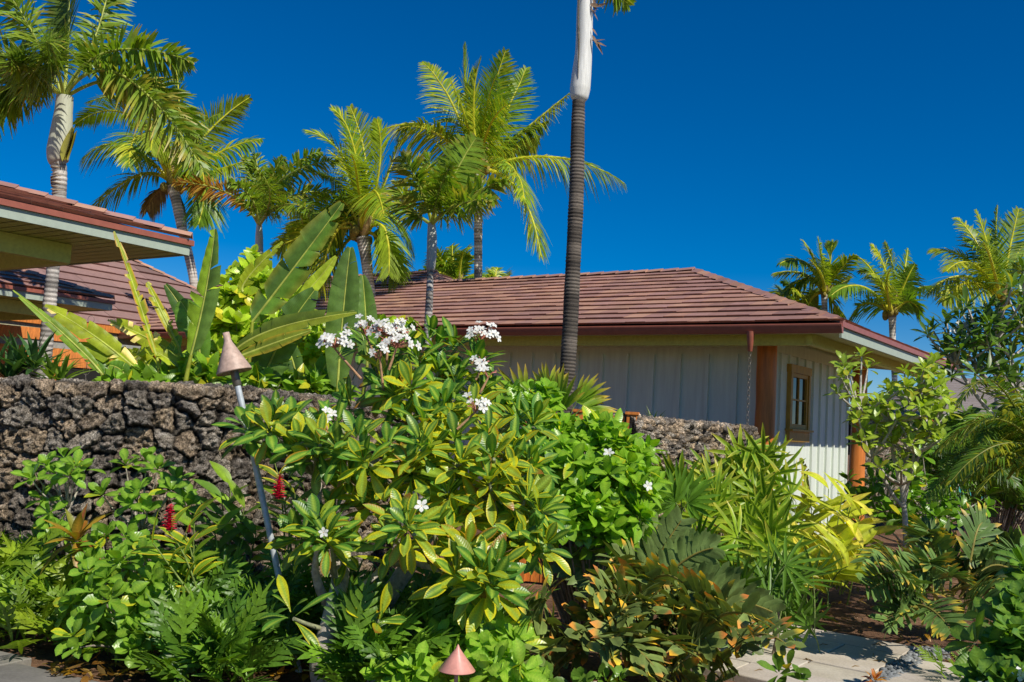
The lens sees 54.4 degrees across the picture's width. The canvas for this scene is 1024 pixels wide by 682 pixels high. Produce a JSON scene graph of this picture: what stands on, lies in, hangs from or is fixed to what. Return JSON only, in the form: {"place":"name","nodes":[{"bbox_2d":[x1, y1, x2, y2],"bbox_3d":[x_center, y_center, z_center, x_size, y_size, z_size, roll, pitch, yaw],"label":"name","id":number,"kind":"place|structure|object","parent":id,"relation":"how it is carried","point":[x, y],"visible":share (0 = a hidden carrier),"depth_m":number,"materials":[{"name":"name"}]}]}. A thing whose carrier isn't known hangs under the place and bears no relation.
{"place":"outdoors","nodes":[
{"label":"outdoors","id":0,"kind":"place"},
{"bbox_2d":[0,651,31,665],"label":"path","id":1,"kind":"structure","parent":0,"point":[6,658],"depth_m":6.08,"materials":[{"name":"concrete"}]},
{"bbox_2d":[0,663,97,681],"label":"pavement","id":2,"kind":"structure","parent":0,"point":[15,672],"depth_m":5.75,"materials":[{"name":"concrete"}]},
{"bbox_2d":[19,347,94,379],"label":"strap leaf plant","id":3,"kind":"object","parent":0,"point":[50,370],"visible":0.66,"depth_m":8.85,"materials":[{"name":"green plant"}]},
{"bbox_2d":[0,455,1023,681],"bbox_3d":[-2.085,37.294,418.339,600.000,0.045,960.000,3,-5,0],"label":"ground","id":4,"kind":"structure","parent":0,"point":[38,653],"depth_m":8.55,"materials":[{"name":"soil"}]},
{"bbox_2d":[10,446,106,563],"bbox_3d":[-3.293,1.391,7.117,0.594,1.282,0.620,3,-5,0],"label":"gardenia shrub","id":5,"kind":"object","parent":4,"relation":"on","point":[30,468],"visible":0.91,"depth_m":7.04,"materials":[{"name":"green plant"}]},
{"bbox_2d":[0,324,140,381],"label":"porch screen","id":6,"kind":"object","parent":4,"relation":"on","point":[34,332],"visible":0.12,"depth_m":19.33,"materials":[{"name":"orange wood"}]},
{"bbox_2d":[5,367,100,381],"bbox_3d":[-9.294,1.573,18.991,2.769,2.262,0.040,7,-6,-39],"label":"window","id":7,"kind":"structure","parent":6,"relation":"in","point":[92,375],"depth_m":19.65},
{"bbox_2d":[40,503,112,574],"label":"ti plant","id":8,"kind":"object","parent":4,"relation":"on","point":[79,526],"visible":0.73,"depth_m":6.76,"materials":[{"name":"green plant"}]},
{"bbox_2d":[0,513,162,666],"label":"fern ground cover","id":9,"kind":"object","parent":4,"relation":"on","point":[29,594],"visible":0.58,"depth_m":6.51,"materials":[{"name":"green plant"}]},
{"bbox_2d":[0,181,193,270],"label":"entry pavilion","id":10,"kind":"structure","parent":4,"relation":"on","point":[39,229],"depth_m":10.75,"materials":[{"name":"tile"}]},
{"bbox_2d":[0,260,203,368],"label":"guest wing","id":11,"kind":"structure","parent":4,"relation":"on","point":[109,278],"depth_m":23.76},
{"bbox_2d":[0,269,115,320],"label":"porch pavilion","id":12,"kind":"structure","parent":11,"relation":"attached to","point":[27,284],"depth_m":16.48,"materials":[{"name":"tile"}]},
{"bbox_2d":[13,231,195,375],"bbox_3d":[-3.745,-0.242,9.357,1.744,1.554,0.502,4,-5,-5],"label":"giant bird of paradise","id":13,"kind":"object","parent":4,"relation":"on","point":[101,350],"visible":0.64,"depth_m":9.30,"materials":[{"name":"green plant"}]},
{"bbox_2d":[0,0,211,378],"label":"foxtail palm","id":14,"kind":"object","parent":4,"relation":"on","point":[29,77],"visible":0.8,"depth_m":14.58,"materials":[{"name":"green plant"}]},
{"bbox_2d":[51,520,218,667],"bbox_3d":[-2.411,1.601,6.287,1.101,0.834,1.085,3,-5,0],"label":"gardenia shrub","id":15,"kind":"object","parent":4,"relation":"on","point":[92,587],"visible":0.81,"depth_m":6.07,"materials":[{"name":"green plant"}]},
{"bbox_2d":[84,446,207,576],"bbox_3d":[-2.565,1.407,6.986,0.844,1.308,0.544,0,-6,31],"label":"gardenia shrub","id":16,"kind":"object","parent":4,"relation":"on","point":[174,481],"visible":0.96,"depth_m":6.96,"materials":[{"name":"green plant"}]},
{"bbox_2d":[73,67,264,289],"bbox_3d":[-10.383,-2.570,29.200,4.692,12.459,5.666,6,-6,-31],"label":"coconut palm","id":17,"kind":"object","parent":4,"relation":"on","point":[131,156],"visible":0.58,"depth_m":29.19,"materials":[{"name":"green plant"}]},
{"bbox_2d":[175,228,220,381],"bbox_3d":[-2.856,-0.248,9.127,0.310,1.531,0.672,6,-6,-33],"label":"giant bird of paradise","id":18,"kind":"object","parent":4,"relation":"on","point":[194,319],"visible":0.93,"depth_m":8.95,"materials":[{"name":"green plant"}]},
{"bbox_2d":[0,374,413,594],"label":"stone wall","id":19,"kind":"structure","parent":4,"relation":"on","point":[103,423],"depth_m":7.97,"materials":[{"name":"grey stone"}]},
{"bbox_2d":[0,329,78,378],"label":"strap leaf plant","id":20,"kind":"object","parent":19,"relation":"on","point":[16,358],"visible":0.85,"depth_m":8.85,"materials":[{"name":"green plant"}]},
{"bbox_2d":[91,350,361,400],"bbox_3d":[-2.581,1.178,9.226,2.541,2.152,0.987,5,-5,-24],"label":"bright shrub","id":21,"kind":"object","parent":4,"relation":"on","point":[203,370],"visible":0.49,"depth_m":9.15,"materials":[{"name":"green plant"}]},
{"bbox_2d":[283,246,408,394],"bbox_3d":[-1.672,-0.119,9.840,1.413,1.622,0.300,3,-5,8],"label":"giant bird of paradise","id":22,"kind":"object","parent":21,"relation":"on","point":[355,292],"visible":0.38,"depth_m":9.76,"materials":[{"name":"green plant"}]},
{"bbox_2d":[171,147,339,253],"bbox_3d":[-5.823,-0.604,21.311,3.893,7.685,2.964,3,-5,0],"label":"foxtail palm","id":23,"kind":"object","parent":4,"relation":"on","point":[260,190],"visible":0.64,"depth_m":21.93,"materials":[{"name":"green plant"}]},
{"bbox_2d":[216,332,301,672],"bbox_3d":[-1.619,1.062,6.476,0.735,2.221,0.230,3,-5,0],"label":"tiki torch","id":24,"kind":"object","parent":4,"relation":"on","point":[233,362],"visible":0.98,"depth_m":6.46,"materials":[{"name":"metal"}]},
{"bbox_2d":[235,201,356,382],"bbox_3d":[-2.040,-0.444,9.651,1.260,1.980,1.267,3,-5,0],"label":"giant bird of paradise","id":25,"kind":"object","parent":4,"relation":"on","point":[278,339],"visible":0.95,"depth_m":9.70,"materials":[{"name":"green plant"}]},
{"bbox_2d":[182,244,421,399],"bbox_3d":[-2.254,0.621,10.806,2.527,3.566,1.865,3,-5,0],"label":"bright shrub","id":26,"kind":"object","parent":4,"relation":"on","point":[232,316],"visible":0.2,"depth_m":10.59,"materials":[{"name":"green plant"}]},
{"bbox_2d":[113,535,560,681],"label":"fern ground cover","id":27,"kind":"object","parent":4,"relation":"on","point":[212,625],"visible":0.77,"depth_m":5.72,"materials":[{"name":"green plant"}]},
{"bbox_2d":[130,497,226,595],"bbox_3d":[-2.168,1.359,6.224,0.528,0.764,0.778,2,-5,13],"label":"red ginger","id":28,"kind":"object","parent":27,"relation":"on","point":[200,568],"visible":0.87,"depth_m":6.36,"materials":[{"name":"green plant"}]},
{"bbox_2d":[186,461,277,567],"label":"ginger plant","id":29,"kind":"object","parent":27,"relation":"on","point":[247,529],"visible":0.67,"depth_m":7.19,"materials":[{"name":"green plant"}]},
{"bbox_2d":[255,463,331,555],"bbox_3d":[-1.605,1.182,6.694,0.617,0.810,1.459,3,-5,0],"label":"red ginger","id":30,"kind":"object","parent":27,"relation":"on","point":[278,492],"visible":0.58,"depth_m":7.18,"materials":[{"name":"green plant"}]},
{"bbox_2d":[270,103,416,301],"bbox_3d":[-3.602,-1.074,20.492,3.174,8.736,3.840,3,-5,0],"label":"coconut palm","id":31,"kind":"object","parent":4,"relation":"on","point":[362,214],"visible":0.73,"depth_m":21.06,"materials":[{"name":"green plant"}]},
{"bbox_2d":[211,313,572,681],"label":"plumeria tree","id":32,"kind":"object","parent":4,"relation":"on","point":[503,499],"visible":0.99,"depth_m":6.14,"materials":[{"name":"green plant"}]},
{"bbox_2d":[381,132,510,499],"bbox_3d":[-1.118,-0.087,13.706,1.511,5.861,2.578,7,-6,-41],"label":"foxtail palm","id":33,"kind":"object","parent":4,"relation":"on","point":[449,185],"visible":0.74,"depth_m":13.84,"materials":[{"name":"green plant"}]},
{"bbox_2d":[418,243,489,278],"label":"coconut palm","id":34,"kind":"object","parent":4,"relation":"on","point":[450,263],"visible":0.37,"depth_m":33.81,"materials":[{"name":"green plant"}]},
{"bbox_2d":[359,604,550,681],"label":"gardenia shrub","id":35,"kind":"object","parent":4,"relation":"on","point":[495,650],"visible":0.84,"depth_m":5.30,"materials":[{"name":"green plant"}]},
{"bbox_2d":[438,644,474,681],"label":"path light","id":36,"kind":"object","parent":4,"relation":"on","point":[456,663],"visible":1,"depth_m":5.13,"materials":[{"name":"pink metal"}]},
{"bbox_2d":[362,41,626,277],"bbox_3d":[-0.602,-1.578,22.152,4.626,10.329,4.367,-1,-7,42],"label":"coconut palm","id":37,"kind":"object","parent":4,"relation":"on","point":[480,121],"visible":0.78,"depth_m":22.11,"materials":[{"name":"green plant"}]},
{"bbox_2d":[483,267,512,277],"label":"coconut palm","id":38,"kind":"object","parent":4,"relation":"on","point":[494,271],"visible":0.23,"depth_m":34.49,"materials":[{"name":"green plant"}]},
{"bbox_2d":[43,540,979,681],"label":"leaf litter","id":39,"kind":"object","parent":4,"relation":"on","point":[68,661],"visible":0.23,"depth_m":6.00,"materials":[{"name":"brown plant"}]},
{"bbox_2d":[117,267,962,534],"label":"house","id":40,"kind":"structure","parent":4,"relation":"on","point":[678,343],"depth_m":15.90,"materials":[{"name":"tile"}]},
{"bbox_2d":[746,351,751,424],"bbox_3d":[3.164,1.337,13.415,0.038,2.443,0.038,1,-6,28],"label":"rain chain","id":41,"kind":"object","parent":40,"relation":"hanging from","point":[748,387],"visible":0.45,"depth_m":13.47,"materials":[{"name":"metal"}]},
{"bbox_2d":[785,364,813,441],"bbox_3d":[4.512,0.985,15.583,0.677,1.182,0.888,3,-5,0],"label":"window","id":42,"kind":"structure","parent":40,"relation":"in","point":[798,397],"depth_m":15.58,"materials":[{"name":"brown wood"}]},
{"bbox_2d":[498,362,617,420],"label":"fan palm","id":43,"kind":"object","parent":4,"relation":"on","point":[582,394],"visible":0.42,"depth_m":9.27,"materials":[{"name":"green plant"}]},
{"bbox_2d":[476,377,672,629],"bbox_3d":[0.433,1.288,7.919,1.616,2.045,1.596,3,-5,0],"label":"jasmine shrub","id":44,"kind":"object","parent":4,"relation":"on","point":[612,482],"visible":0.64,"depth_m":7.57,"materials":[{"name":"green plant"}]},
{"bbox_2d":[519,409,639,582],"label":"garden gate","id":45,"kind":"structure","parent":4,"relation":"on","point":[535,576],"depth_m":10.36,"materials":[{"name":"orange wood"}]},
{"bbox_2d":[546,0,636,586],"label":"foxtail palm","id":46,"kind":"object","parent":4,"relation":"on","point":[580,85],"visible":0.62,"depth_m":10.64,"materials":[{"name":"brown plant"}]},
{"bbox_2d":[518,538,806,681],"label":"cardboard cycad","id":47,"kind":"object","parent":4,"relation":"on","point":[612,627],"visible":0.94,"depth_m":6.02,"materials":[{"name":"green plant"}]},
{"bbox_2d":[550,506,786,627],"bbox_3d":[1.205,1.683,7.610,1.727,0.836,0.774,2,-5,15],"label":"cardboard cycad","id":48,"kind":"object","parent":4,"relation":"on","point":[685,545],"visible":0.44,"depth_m":7.53,"materials":[{"name":"green plant"}]},
{"bbox_2d":[613,413,733,545],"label":"stone wall","id":49,"kind":"structure","parent":4,"relation":"on","point":[674,435],"depth_m":10.90,"materials":[{"name":"grey stone"}]},
{"bbox_2d":[647,407,665,416],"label":"strap leaf plant","id":50,"kind":"object","parent":49,"relation":"on","point":[650,414],"visible":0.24,"depth_m":11.21,"materials":[{"name":"green plant"}]},
{"bbox_2d":[542,649,810,681],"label":"gardenia shrub","id":51,"kind":"object","parent":4,"relation":"on","point":[578,674],"visible":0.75,"depth_m":5.46,"materials":[{"name":"green plant"}]},
{"bbox_2d":[636,459,744,566],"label":"lady palm","id":52,"kind":"object","parent":4,"relation":"on","point":[688,490],"visible":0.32,"depth_m":8.32,"materials":[{"name":"green plant"}]},
{"bbox_2d":[652,422,822,586],"bbox_3d":[1.901,1.614,9.128,1.906,1.785,1.676,3,-5,0],"label":"lady palm","id":53,"kind":"object","parent":4,"relation":"on","point":[751,474],"visible":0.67,"depth_m":9.06,"materials":[{"name":"green plant"}]},
{"bbox_2d":[715,421,760,498],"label":"stone wall","id":54,"kind":"structure","parent":4,"relation":"on","point":[751,430],"depth_m":12.98,"materials":[{"name":"grey stone"}]},
{"bbox_2d":[719,533,842,654],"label":"lady palm","id":55,"kind":"object","parent":4,"relation":"on","point":[782,582],"visible":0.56,"depth_m":7.41,"materials":[{"name":"green plant"}]},
{"bbox_2d":[769,277,828,312],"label":"coconut palm","id":56,"kind":"object","parent":4,"relation":"on","point":[785,284],"visible":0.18,"depth_m":33.32,"materials":[{"name":"green plant"}]},
{"bbox_2d":[799,458,811,517],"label":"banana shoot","id":57,"kind":"object","parent":4,"relation":"on","point":[805,482],"visible":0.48,"depth_m":10.82,"materials":[{"name":"yellow plant"}]},
{"bbox_2d":[771,238,860,318],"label":"coconut palm","id":58,"kind":"object","parent":4,"relation":"on","point":[825,272],"visible":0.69,"depth_m":31.95,"materials":[{"name":"green plant"}]},
{"bbox_2d":[777,471,900,606],"bbox_3d":[3.093,2.029,9.829,1.394,1.459,2.066,3,-5,0],"label":"ginger plant","id":59,"kind":"object","parent":4,"relation":"on","point":[837,533],"visible":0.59,"depth_m":9.57,"materials":[{"name":"yellow plant"}]},
{"bbox_2d":[861,668,886,681],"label":"bromeliad","id":60,"kind":"object","parent":4,"relation":"on","point":[875,676],"visible":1,"depth_m":5.47,"materials":[{"name":"orange plant"}]},
{"bbox_2d":[828,241,935,396],"bbox_3d":[11.279,0.697,30.607,2.710,8.569,5.715,0,-6,31],"label":"coconut palm","id":61,"kind":"object","parent":4,"relation":"on","point":[901,292],"visible":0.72,"depth_m":31.02,"materials":[{"name":"green plant"}]},
{"bbox_2d":[849,397,935,437],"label":"areca palm","id":62,"kind":"object","parent":4,"relation":"on","point":[913,424],"visible":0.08,"depth_m":12.74,"materials":[{"name":"green plant"}]},
{"bbox_2d":[823,346,962,594],"bbox_3d":[4.216,1.414,10.886,1.778,2.708,1.191,3,-5,0],"label":"young tree","id":63,"kind":"object","parent":4,"relation":"on","point":[927,399],"visible":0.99,"depth_m":10.76,"materials":[{"name":"green plant"}]},
{"bbox_2d":[862,646,950,681],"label":"pebbles","id":64,"kind":"object","parent":4,"relation":"on","point":[895,668],"visible":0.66,"depth_m":7.30,"materials":[{"name":"grey gravel"}]},
{"bbox_2d":[832,441,1003,578],"bbox_3d":[4.793,2.031,11.659,2.270,1.693,1.265,3,-5,0],"label":"leafy shrub","id":65,"kind":"object","parent":4,"relation":"on","point":[942,511],"visible":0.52,"depth_m":11.40,"materials":[{"name":"green plant"}]},
{"bbox_2d":[850,501,1016,640],"bbox_3d":[3.474,1.777,7.845,1.558,0.990,2.055,1,-5,21],"label":"cardboard cycad","id":66,"kind":"object","parent":4,"relation":"on","point":[933,540],"visible":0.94,"depth_m":7.74,"materials":[{"name":"green plant"}]},
{"bbox_2d":[848,416,1023,523],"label":"stone wall","id":67,"kind":"structure","parent":4,"relation":"on","point":[884,453],"depth_m":19.33,"materials":[{"name":"grey stone"}]},
{"bbox_2d":[849,377,1023,420],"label":"house","id":68,"kind":"structure","parent":4,"relation":"on","point":[955,386],"depth_m":31.33,"materials":[{"name":"tile"}]},
{"bbox_2d":[915,638,968,677],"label":"fern ground cover","id":69,"kind":"object","parent":4,"relation":"on","point":[927,656],"visible":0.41,"depth_m":6.95,"materials":[{"name":"green plant"}]},
{"bbox_2d":[884,410,1023,501],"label":"areca palm","id":70,"kind":"object","parent":4,"relation":"on","point":[1006,485],"visible":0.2,"depth_m":12.28,"materials":[{"name":"green plant"}]},
{"bbox_2d":[908,381,1023,546],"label":"hedge shrub","id":71,"kind":"object","parent":4,"relation":"on","point":[1008,518],"visible":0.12,"depth_m":13.57,"materials":[{"name":"green plant"}]},
{"bbox_2d":[910,255,1023,414],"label":"plumeria tree","id":72,"kind":"object","parent":4,"relation":"on","point":[987,340],"visible":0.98,"depth_m":11.81,"materials":[{"name":"green plant"}]},
{"bbox_2d":[922,204,1023,412],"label":"coconut palm","id":73,"kind":"object","parent":4,"relation":"on","point":[991,264],"visible":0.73,"depth_m":27.13,"materials":[{"name":"green plant"}]},
{"bbox_2d":[923,409,1023,505],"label":"areca palm","id":74,"kind":"object","parent":4,"relation":"on","point":[948,461],"visible":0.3,"depth_m":9.45,"materials":[{"name":"green plant"}]},
{"bbox_2d":[933,373,1023,496],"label":"areca palm","id":75,"kind":"object","parent":4,"relation":"on","point":[1011,410],"visible":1,"depth_m":8.62,"materials":[{"name":"green plant"}]},
{"bbox_2d":[944,535,1023,681],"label":"gardenia shrub","id":76,"kind":"object","parent":4,"relation":"on","point":[997,655],"visible":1,"depth_m":5.22,"materials":[{"name":"green plant"}]},
{"bbox_2d":[948,526,1021,610],"bbox_3d":[4.045,1.980,8.401,1.373,0.842,0.636,7,-6,-38],"label":"cardboard cycad","id":77,"kind":"object","parent":4,"relation":"on","point":[1007,541],"visible":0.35,"depth_m":8.38,"materials":[{"name":"green plant"}]},
{"bbox_2d":[0,0,1023,407],"label":"sky","id":78,"kind":"structure","parent":0,"point":[737,133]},
{"bbox_2d":[666,624,913,681],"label":"path","id":79,"kind":"structure","parent":0,"point":[837,657],"depth_m":7.29,"materials":[{"name":"beige concrete"}]},
{"bbox_2d":[882,657,963,681],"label":"path","id":80,"kind":"structure","parent":0,"point":[925,671],"depth_m":6.97,"materials":[{"name":"beige concrete"}]}
]}

